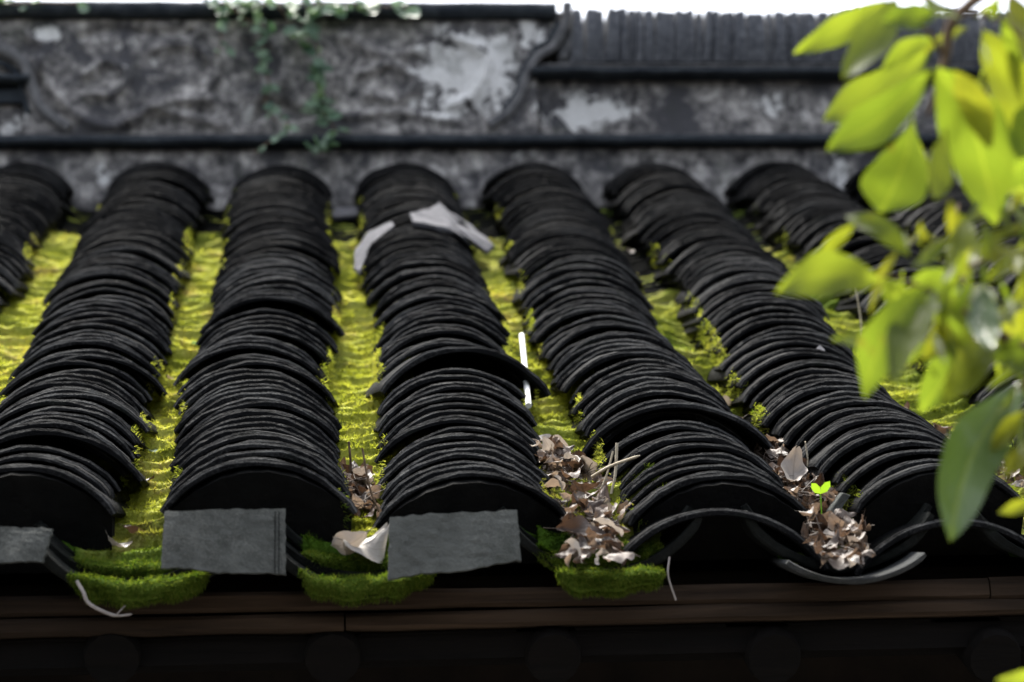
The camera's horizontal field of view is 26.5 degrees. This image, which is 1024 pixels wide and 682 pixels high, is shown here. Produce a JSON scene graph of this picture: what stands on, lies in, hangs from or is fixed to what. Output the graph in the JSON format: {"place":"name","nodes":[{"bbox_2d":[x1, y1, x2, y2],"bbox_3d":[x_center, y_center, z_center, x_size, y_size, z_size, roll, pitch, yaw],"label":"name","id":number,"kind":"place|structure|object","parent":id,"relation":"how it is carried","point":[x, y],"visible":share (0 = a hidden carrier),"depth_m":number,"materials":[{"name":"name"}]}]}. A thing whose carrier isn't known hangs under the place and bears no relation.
{"place":"outdoors","nodes":[
{"label":"outdoors","id":0,"kind":"place"},
{"bbox_2d":[39,0,1023,20],"label":"sky","id":1,"kind":"structure","parent":0,"point":[750,6],"materials":[{"name":"white"}]},
{"label":"dead leaf","id":2,"kind":"object","parent":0,"visible":0},
{"bbox_2d":[591,504,608,523],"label":"dead leaf","id":3,"kind":"object","parent":2,"relation":"on","point":[603,508],"visible":0.86,"depth_m":2.24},
{"label":"dead leaf","id":4,"kind":"object","parent":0,"visible":0},
{"bbox_2d":[600,505,614,517],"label":"dead leaf","id":5,"kind":"object","parent":4,"relation":"on","point":[607,514],"visible":1,"depth_m":2.23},
{"label":"dead leaf","id":6,"kind":"object","parent":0,"visible":0},
{"label":"dead leaf","id":7,"kind":"object","parent":6,"relation":"on","visible":0},
{"bbox_2d":[587,532,608,550],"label":"dead leaf","id":8,"kind":"object","parent":7,"relation":"on","point":[591,535],"visible":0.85,"depth_m":2.17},
{"label":"dead leaf","id":9,"kind":"object","parent":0,"visible":0},
{"label":"dead leaf","id":10,"kind":"object","parent":9,"relation":"on","visible":0},
{"bbox_2d":[843,512,857,532],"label":"dead leaf","id":11,"kind":"object","parent":10,"relation":"on","point":[847,520],"visible":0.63,"depth_m":2.24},
{"label":"dead leaf","id":12,"kind":"object","parent":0,"visible":0},
{"label":"dead leaf","id":13,"kind":"object","parent":12,"relation":"on","visible":0},
{"bbox_2d":[812,510,827,530],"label":"dead leaf","id":14,"kind":"object","parent":13,"relation":"on","point":[821,519],"visible":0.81,"depth_m":2.23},
{"label":"dead leaf","id":15,"kind":"object","parent":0,"visible":0},
{"bbox_2d":[543,515,612,537],"bbox_3d":[0.068,0.189,2.190,0.072,0.018,0.031,14,27,-13],"label":"dead leaf","id":16,"kind":"object","parent":15,"relation":"on","point":[579,523],"visible":0.71,"depth_m":2.19,"materials":[{"name":"plant"}]},
{"bbox_2d":[608,525,630,535],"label":"dead leaf","id":17,"kind":"object","parent":16,"relation":"on","point":[612,530],"visible":0.49,"depth_m":2.21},
{"label":"ground","id":18,"kind":"structure","parent":0,"visible":0},
{"bbox_2d":[0,617,1023,681],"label":"house wall","id":19,"kind":"structure","parent":18,"relation":"on","point":[930,668],"depth_m":3.00,"materials":[{"name":"wood"}]},
{"bbox_2d":[0,161,1023,681],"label":"tiled roof","id":20,"kind":"structure","parent":19,"relation":"on","point":[464,497],"depth_m":2.43,"materials":[{"name":"tile"}]},
{"bbox_2d":[332,206,358,219],"bbox_3d":[-0.308,-0.240,4.076,0.059,0.047,0.077,-1,-12,-5],"label":"tile shard","id":21,"kind":"object","parent":20,"relation":"on","point":[340,213],"visible":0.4,"depth_m":4.06,"materials":[{"name":"ceramic"}]},
{"bbox_2d":[361,448,379,511],"bbox_3d":[-0.148,0.145,2.279,0.019,0.067,0.012,-1,-12,-5],"label":"dry stalk","id":22,"kind":"object","parent":20,"relation":"on","point":[370,490],"visible":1,"depth_m":2.28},
{"bbox_2d":[353,221,393,274],"bbox_3d":[-0.224,-0.143,3.516,0.068,0.129,0.219,-1,-12,-5],"label":"broken tile","id":23,"kind":"object","parent":20,"relation":"on","point":[367,241],"visible":0.98,"depth_m":3.52,"materials":[{"name":"ceramic"}]},
{"bbox_2d":[410,203,493,254],"bbox_3d":[-0.086,-0.193,3.661,0.122,0.138,0.337,-5,-13,14],"label":"broken tile","id":24,"kind":"object","parent":20,"relation":"on","point":[439,216],"visible":0.95,"depth_m":3.59,"materials":[{"name":"ceramic"}]},
{"bbox_2d":[0,0,1006,210],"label":"ridge wall","id":25,"kind":"structure","parent":20,"relation":"on","point":[467,100],"depth_m":4.30,"materials":[{"name":"paint"}]},
{"bbox_2d":[0,0,419,154],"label":"creeper","id":26,"kind":"object","parent":25,"relation":"attached to","point":[320,67],"visible":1,"depth_m":4.26,"materials":[{"name":"green plant"}]},
{"bbox_2d":[0,189,1023,610],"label":"moss","id":27,"kind":"object","parent":20,"relation":"attached to","point":[350,369],"visible":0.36,"depth_m":2.71,"materials":[{"name":"plant"}]},
{"bbox_2d":[75,580,131,616],"bbox_3d":[-0.398,0.251,2.123,0.055,0.036,0.008,3,-13,-20],"label":"root","id":28,"kind":"object","parent":27,"relation":"hanging from","point":[86,600],"visible":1,"depth_m":2.12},
{"bbox_2d":[105,530,132,546],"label":"dead leaf","id":29,"kind":"object","parent":27,"relation":"on","point":[114,542],"visible":1,"depth_m":2.19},
{"bbox_2d":[118,523,146,533],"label":"dead leaf","id":30,"kind":"object","parent":27,"relation":"on","point":[132,529],"visible":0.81,"depth_m":2.22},
{"bbox_2d":[352,494,363,507],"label":"dead leaf","id":31,"kind":"object","parent":27,"relation":"on","point":[356,499],"visible":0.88,"depth_m":2.29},
{"bbox_2d":[333,523,388,563],"bbox_3d":[-0.152,0.203,2.184,0.068,0.039,0.040,-18,28,-36],"label":"dead leaf","id":32,"kind":"object","parent":27,"relation":"on","point":[373,548],"visible":0.98,"depth_m":2.19,"materials":[{"name":"plant"}]},
{"bbox_2d":[331,526,374,554],"bbox_3d":[-0.162,0.200,2.179,0.049,0.028,0.019,-8,-14,26],"label":"dead leaf","id":33,"kind":"object","parent":32,"relation":"on","point":[356,539],"visible":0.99,"depth_m":2.17,"materials":[{"name":"plant"}]},
{"bbox_2d":[358,504,374,519],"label":"dead leaf","id":34,"kind":"object","parent":27,"relation":"on","point":[371,512],"visible":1,"depth_m":2.29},
{"bbox_2d":[362,482,384,498],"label":"dead leaf","id":35,"kind":"object","parent":27,"relation":"on","point":[375,488],"visible":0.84,"depth_m":2.34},
{"bbox_2d":[543,453,562,466],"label":"dead leaf","id":36,"kind":"object","parent":27,"relation":"on","point":[550,459],"visible":1,"depth_m":2.41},
{"bbox_2d":[562,512,572,521],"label":"dead leaf","id":37,"kind":"object","parent":27,"relation":"on","point":[567,516],"visible":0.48,"depth_m":2.21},
{"bbox_2d":[558,538,578,558],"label":"dead leaf","id":38,"kind":"object","parent":27,"relation":"on","point":[564,547],"visible":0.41,"depth_m":2.20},
{"bbox_2d":[564,475,581,483],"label":"dead leaf","id":39,"kind":"object","parent":27,"relation":"on","point":[568,478],"visible":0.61,"depth_m":2.38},
{"bbox_2d":[563,452,579,461],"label":"dead leaf","id":40,"kind":"object","parent":39,"relation":"on","point":[567,455],"visible":1,"depth_m":2.39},
{"bbox_2d":[565,538,580,558],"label":"dead leaf","id":41,"kind":"object","parent":27,"relation":"on","point":[573,543],"visible":1,"depth_m":2.11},
{"bbox_2d":[552,548,575,557],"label":"dead leaf","id":42,"kind":"object","parent":41,"relation":"on","point":[564,554],"visible":1,"depth_m":2.11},
{"bbox_2d":[565,547,590,570],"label":"dead leaf","id":43,"kind":"object","parent":27,"relation":"on","point":[567,559],"visible":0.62,"depth_m":2.16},
{"bbox_2d":[579,549,587,562],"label":"dead leaf","id":44,"kind":"object","parent":43,"relation":"on","point":[584,553],"visible":0.43,"depth_m":2.15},
{"bbox_2d":[583,534,595,553],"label":"dead leaf","id":45,"kind":"object","parent":44,"relation":"on","point":[592,543],"visible":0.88,"depth_m":2.15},
{"bbox_2d":[575,491,584,504],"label":"dead leaf","id":46,"kind":"object","parent":27,"relation":"on","point":[580,494],"visible":0.64,"depth_m":2.31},
{"bbox_2d":[568,480,599,491],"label":"dead leaf","id":47,"kind":"object","parent":27,"relation":"on","point":[583,487],"visible":1,"depth_m":2.32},
{"bbox_2d":[568,488,600,497],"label":"dead leaf","id":48,"kind":"object","parent":27,"relation":"on","point":[587,495],"visible":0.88,"depth_m":2.33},
{"bbox_2d":[595,451,613,497],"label":"dry stalk","id":49,"kind":"object","parent":48,"relation":"on","point":[607,472],"visible":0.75,"depth_m":2.33,"materials":[{"name":"plant"}]},
{"bbox_2d":[591,455,639,477],"bbox_3d":[0.107,0.133,2.314,0.070,0.016,0.011,-14,-17,43],"label":"dry stalk","id":50,"kind":"object","parent":48,"relation":"on","point":[612,465],"visible":1,"depth_m":2.31,"materials":[{"name":"plant"}]},
{"bbox_2d":[579,455,597,474],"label":"dead leaf","id":51,"kind":"object","parent":27,"relation":"on","point":[588,461],"visible":0.78,"depth_m":2.42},
{"bbox_2d":[610,443,617,493],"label":"dry stalk","id":52,"kind":"object","parent":27,"relation":"on","point":[615,468],"visible":0.95,"depth_m":2.35,"materials":[{"name":"plant"}]},
{"bbox_2d":[603,552,639,562],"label":"dead leaf","id":53,"kind":"object","parent":27,"relation":"on","point":[619,557],"visible":1,"depth_m":2.11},
{"bbox_2d":[617,500,634,522],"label":"dead leaf","id":54,"kind":"object","parent":27,"relation":"on","point":[621,515],"visible":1,"depth_m":2.25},
{"bbox_2d":[345,421,1023,551],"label":"leaf litter","id":55,"kind":"object","parent":27,"relation":"on","point":[809,535],"visible":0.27,"depth_m":2.33,"materials":[{"name":"plant"}]},
{"bbox_2d":[348,441,351,473],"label":"dry stalk","id":56,"kind":"object","parent":55,"relation":"on","point":[350,460],"visible":0.86,"depth_m":2.42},
{"bbox_2d":[352,483,365,495],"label":"dead leaf","id":57,"kind":"object","parent":55,"relation":"on","point":[361,489],"visible":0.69,"depth_m":2.34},
{"bbox_2d":[352,461,369,475],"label":"dead leaf","id":58,"kind":"object","parent":55,"relation":"on","point":[359,471],"visible":0.9,"depth_m":2.37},
{"bbox_2d":[354,464,373,484],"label":"dead leaf","id":59,"kind":"object","parent":55,"relation":"on","point":[364,479],"visible":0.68,"depth_m":2.39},
{"bbox_2d":[538,457,562,470],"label":"dead leaf","id":60,"kind":"object","parent":55,"relation":"on","point":[553,463],"visible":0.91,"depth_m":2.42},
{"bbox_2d":[534,451,548,469],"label":"dead leaf","id":61,"kind":"object","parent":60,"relation":"on","point":[541,454],"visible":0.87,"depth_m":2.43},
{"bbox_2d":[551,437,562,451],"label":"dead leaf","id":62,"kind":"object","parent":55,"relation":"on","point":[557,442],"visible":0.88,"depth_m":2.46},
{"bbox_2d":[559,492,571,500],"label":"dead leaf","id":63,"kind":"object","parent":55,"relation":"on","point":[565,495],"visible":0.81,"depth_m":2.29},
{"bbox_2d":[561,464,583,477],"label":"dead leaf","id":64,"kind":"object","parent":55,"relation":"on","point":[576,474],"visible":1,"depth_m":2.36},
{"bbox_2d":[565,460,584,472],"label":"dead leaf","id":65,"kind":"object","parent":55,"relation":"on","point":[575,464],"visible":0.93,"depth_m":2.41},
{"bbox_2d":[568,486,606,518],"bbox_3d":[0.075,0.166,2.273,0.048,0.028,0.028,11,18,-26],"label":"dead leaf","id":66,"kind":"object","parent":55,"relation":"on","point":[592,504],"visible":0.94,"depth_m":2.27,"materials":[{"name":"plant"}]},
{"bbox_2d":[586,517,623,536],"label":"dead leaf","id":67,"kind":"object","parent":55,"relation":"on","point":[603,521],"visible":1,"depth_m":2.17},
{"bbox_2d":[764,440,786,457],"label":"dead leaf","id":68,"kind":"object","parent":55,"relation":"on","point":[773,452],"visible":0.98,"depth_m":2.46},
{"bbox_2d":[781,445,807,481],"bbox_3d":[0.307,0.138,2.361,0.030,0.056,0.025,11,-44,-1],"label":"dead leaf","id":69,"kind":"object","parent":55,"relation":"on","point":[792,463],"visible":1,"depth_m":2.37,"materials":[{"name":"plant"}]},
{"bbox_2d":[795,505,814,516],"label":"dead leaf","id":70,"kind":"object","parent":55,"relation":"on","point":[809,512],"visible":1,"depth_m":2.24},
{"bbox_2d":[800,479,812,487],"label":"dead leaf","id":71,"kind":"object","parent":55,"relation":"on","point":[805,484],"visible":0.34,"depth_m":2.38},
{"bbox_2d":[815,539,821,552],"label":"dead leaf","id":72,"kind":"object","parent":55,"relation":"on","point":[818,548],"visible":1,"depth_m":2.13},
{"bbox_2d":[814,472,824,486],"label":"dead leaf","id":73,"kind":"object","parent":55,"relation":"on","point":[819,480],"visible":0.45,"depth_m":2.34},
{"bbox_2d":[811,481,829,513],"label":"seedling","id":74,"kind":"object","parent":55,"relation":"on","point":[815,487],"visible":1,"depth_m":2.26,"materials":[{"name":"green plant"}]},
{"bbox_2d":[808,510,839,521],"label":"dead leaf","id":75,"kind":"object","parent":55,"relation":"on","point":[826,515],"visible":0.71,"depth_m":2.24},
{"bbox_2d":[820,489,834,504],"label":"dead leaf","id":76,"kind":"object","parent":55,"relation":"on","point":[830,496],"visible":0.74,"depth_m":2.29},
{"bbox_2d":[842,554,855,567],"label":"dead leaf","id":77,"kind":"object","parent":55,"relation":"on","point":[851,563],"visible":0.69,"depth_m":2.13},
{"bbox_2d":[833,546,860,557],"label":"dead leaf","id":78,"kind":"object","parent":77,"relation":"on","point":[849,555],"visible":0.98,"depth_m":2.12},
{"bbox_2d":[854,552,861,560],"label":"dead leaf","id":79,"kind":"object","parent":78,"relation":"on","point":[858,554],"visible":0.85,"depth_m":2.12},
{"bbox_2d":[860,549,875,556],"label":"dead leaf","id":80,"kind":"object","parent":79,"relation":"on","point":[870,553],"visible":0.87,"depth_m":2.12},
{"bbox_2d":[847,555,862,567],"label":"dead leaf","id":81,"kind":"object","parent":55,"relation":"on","point":[854,558],"visible":1,"depth_m":2.09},
{"label":"dead leaf","id":82,"kind":"object","parent":55,"relation":"on","visible":0},
{"bbox_2d":[766,434,782,442],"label":"dead leaf","id":83,"kind":"object","parent":82,"relation":"on","point":[770,438],"visible":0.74,"depth_m":2.49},
{"label":"dead leaf","id":84,"kind":"object","parent":55,"relation":"on","visible":0},
{"bbox_2d":[819,504,828,512],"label":"dead leaf","id":85,"kind":"object","parent":84,"relation":"on","point":[824,508],"visible":0.61,"depth_m":2.27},
{"bbox_2d":[809,502,823,513],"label":"dead leaf","id":86,"kind":"object","parent":85,"relation":"on","point":[817,507],"visible":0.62,"depth_m":2.27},
{"label":"dead leaf","id":87,"kind":"object","parent":55,"relation":"on","visible":0},
{"bbox_2d":[826,493,849,512],"bbox_3d":[0.342,0.171,2.275,0.032,0.025,0.007,7,-15,-35],"label":"tile shard","id":88,"kind":"object","parent":87,"relation":"on","point":[840,500],"visible":0.74,"depth_m":2.27,"materials":[{"name":"grey ceramic"}]},
{"bbox_2d":[840,508,863,517],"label":"dead leaf","id":89,"kind":"object","parent":87,"relation":"on","point":[849,514],"visible":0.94,"depth_m":2.27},
{"label":"dead leaf","id":90,"kind":"object","parent":55,"relation":"on","visible":0},
{"bbox_2d":[827,508,843,530],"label":"dead leaf","id":91,"kind":"object","parent":90,"relation":"on","point":[832,519],"visible":0.69,"depth_m":2.22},
{"bbox_2d":[723,395,735,407],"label":"dead leaf","id":92,"kind":"object","parent":27,"relation":"on","point":[726,398],"visible":0.34,"depth_m":2.76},
{"bbox_2d":[931,422,952,433],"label":"dead leaf","id":93,"kind":"object","parent":27,"relation":"on","point":[941,429],"visible":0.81,"depth_m":2.62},
{"label":"dead leaf","id":94,"kind":"object","parent":27,"relation":"on","visible":0},
{"bbox_2d":[600,491,611,510],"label":"dead leaf","id":95,"kind":"object","parent":94,"relation":"on","point":[607,502],"visible":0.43,"depth_m":2.29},
{"bbox_2d":[589,482,609,500],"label":"dead leaf","id":96,"kind":"object","parent":95,"relation":"on","point":[604,487],"visible":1,"depth_m":2.30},
{"label":"dead leaf","id":97,"kind":"object","parent":27,"relation":"on","visible":0},
{"bbox_2d":[538,434,567,445],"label":"dead leaf","id":98,"kind":"object","parent":97,"relation":"on","point":[562,440],"visible":0.38,"depth_m":2.52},
{"bbox_2d":[519,333,531,408],"bbox_3d":[0.016,0.035,2.764,0.008,0.162,0.313,-2,-12,-1],"label":"cane","id":99,"kind":"object","parent":20,"relation":"on","point":[528,403],"visible":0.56,"depth_m":2.77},
{"bbox_2d":[542,478,560,486],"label":"dead leaf","id":100,"kind":"object","parent":20,"relation":"on","point":[552,482],"visible":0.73,"depth_m":2.33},
{"bbox_2d":[553,498,570,503],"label":"dead leaf","id":101,"kind":"object","parent":20,"relation":"on","point":[562,501],"visible":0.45,"depth_m":2.31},
{"bbox_2d":[552,474,565,490],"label":"dead leaf","id":102,"kind":"object","parent":101,"relation":"on","point":[561,483],"visible":1,"depth_m":2.31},
{"bbox_2d":[564,504,577,512],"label":"dead leaf","id":103,"kind":"object","parent":20,"relation":"on","point":[573,507],"visible":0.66,"depth_m":2.25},
{"bbox_2d":[601,538,626,566],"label":"dead leaf","id":104,"kind":"object","parent":20,"relation":"on","point":[618,545],"visible":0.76,"depth_m":2.15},
{"bbox_2d":[612,545,628,553],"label":"dead leaf","id":105,"kind":"object","parent":104,"relation":"on","point":[616,550],"visible":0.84,"depth_m":2.14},
{"bbox_2d":[594,548,609,564],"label":"dead leaf","id":106,"kind":"object","parent":105,"relation":"on","point":[602,551],"visible":0.95,"depth_m":2.14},
{"bbox_2d":[578,531,596,549],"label":"dead leaf","id":107,"kind":"object","parent":106,"relation":"on","point":[583,543],"visible":0.98,"depth_m":2.13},
{"bbox_2d":[599,536,615,544],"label":"dead leaf","id":108,"kind":"object","parent":105,"relation":"on","point":[607,539],"visible":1,"depth_m":2.14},
{"bbox_2d":[617,500,628,513],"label":"dead leaf","id":109,"kind":"object","parent":20,"relation":"on","point":[621,506],"visible":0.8,"depth_m":2.30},
{"bbox_2d":[667,557,676,599],"bbox_3d":[0.160,0.239,2.187,0.010,0.044,0.007,-1,-12,-5],"label":"root","id":110,"kind":"object","parent":20,"relation":"hanging from","point":[673,593],"visible":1,"depth_m":2.19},
{"bbox_2d":[769,462,783,472],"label":"dead leaf","id":111,"kind":"object","parent":20,"relation":"on","point":[772,464],"visible":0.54,"depth_m":2.40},
{"bbox_2d":[809,525,826,544],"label":"dead leaf","id":112,"kind":"object","parent":20,"relation":"on","point":[822,534],"visible":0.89,"depth_m":2.18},
{"bbox_2d":[824,546,837,552],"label":"dead leaf","id":113,"kind":"object","parent":20,"relation":"on","point":[827,551],"visible":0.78,"depth_m":2.17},
{"bbox_2d":[813,529,828,548],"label":"dead leaf","id":114,"kind":"object","parent":113,"relation":"on","point":[820,537],"visible":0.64,"depth_m":2.18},
{"bbox_2d":[806,539,863,569],"bbox_3d":[0.319,0.212,2.153,0.062,0.025,0.036,8,3,-15],"label":"dead leaf","id":115,"kind":"object","parent":20,"relation":"attached to","point":[837,563],"visible":0.62,"depth_m":2.15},
{"bbox_2d":[820,552,834,567],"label":"dead leaf","id":116,"kind":"object","parent":115,"relation":"on","point":[830,554],"visible":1,"depth_m":2.14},
{"bbox_2d":[822,518,840,547],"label":"dead leaf","id":117,"kind":"object","parent":115,"relation":"on","point":[835,539],"visible":0.94,"depth_m":2.15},
{"bbox_2d":[822,549,853,559],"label":"dead leaf","id":118,"kind":"object","parent":115,"relation":"on","point":[839,552],"visible":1,"depth_m":2.15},
{"bbox_2d":[855,291,861,332],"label":"dry stalk","id":119,"kind":"object","parent":20,"relation":"on","point":[859,311],"visible":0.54,"depth_m":3.07,"materials":[{"name":"plant"}]},
{"bbox_2d":[854,532,867,545],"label":"dead leaf","id":120,"kind":"object","parent":20,"relation":"on","point":[858,534],"visible":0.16,"depth_m":2.24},
{"label":"dead leaf","id":121,"kind":"object","parent":20,"relation":"on","visible":0},
{"label":"dead leaf","id":122,"kind":"object","parent":121,"relation":"on","visible":0},
{"bbox_2d":[844,532,866,551],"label":"dead leaf","id":123,"kind":"object","parent":122,"relation":"on","point":[861,548],"visible":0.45,"depth_m":2.18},
{"bbox_2d":[847,532,864,551],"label":"dead leaf","id":124,"kind":"object","parent":123,"relation":"on","point":[853,538],"visible":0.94,"depth_m":2.16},
{"bbox_2d":[850,524,862,531],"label":"dead leaf","id":125,"kind":"object","parent":123,"relation":"on","point":[853,528],"visible":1,"depth_m":2.19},
{"label":"dead leaf","id":126,"kind":"object","parent":123,"relation":"on","visible":0},
{"bbox_2d":[813,529,844,540],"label":"dead leaf","id":127,"kind":"object","parent":126,"relation":"on","point":[827,531],"visible":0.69,"depth_m":2.20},
{"bbox_2d":[835,525,853,538],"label":"dead leaf","id":128,"kind":"object","parent":126,"relation":"on","point":[847,532],"visible":0.59,"depth_m":2.19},
{"bbox_2d":[775,0,1023,681],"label":"tree","id":129,"kind":"object","parent":18,"relation":"on","point":[979,145],"visible":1,"depth_m":1.48,"materials":[{"name":"green plant"}]},
{"label":"dead leaf","id":130,"kind":"object","parent":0,"visible":0},
{"bbox_2d":[542,435,553,450],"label":"dead leaf","id":131,"kind":"object","parent":130,"relation":"on","point":[547,443],"visible":1,"depth_m":2.45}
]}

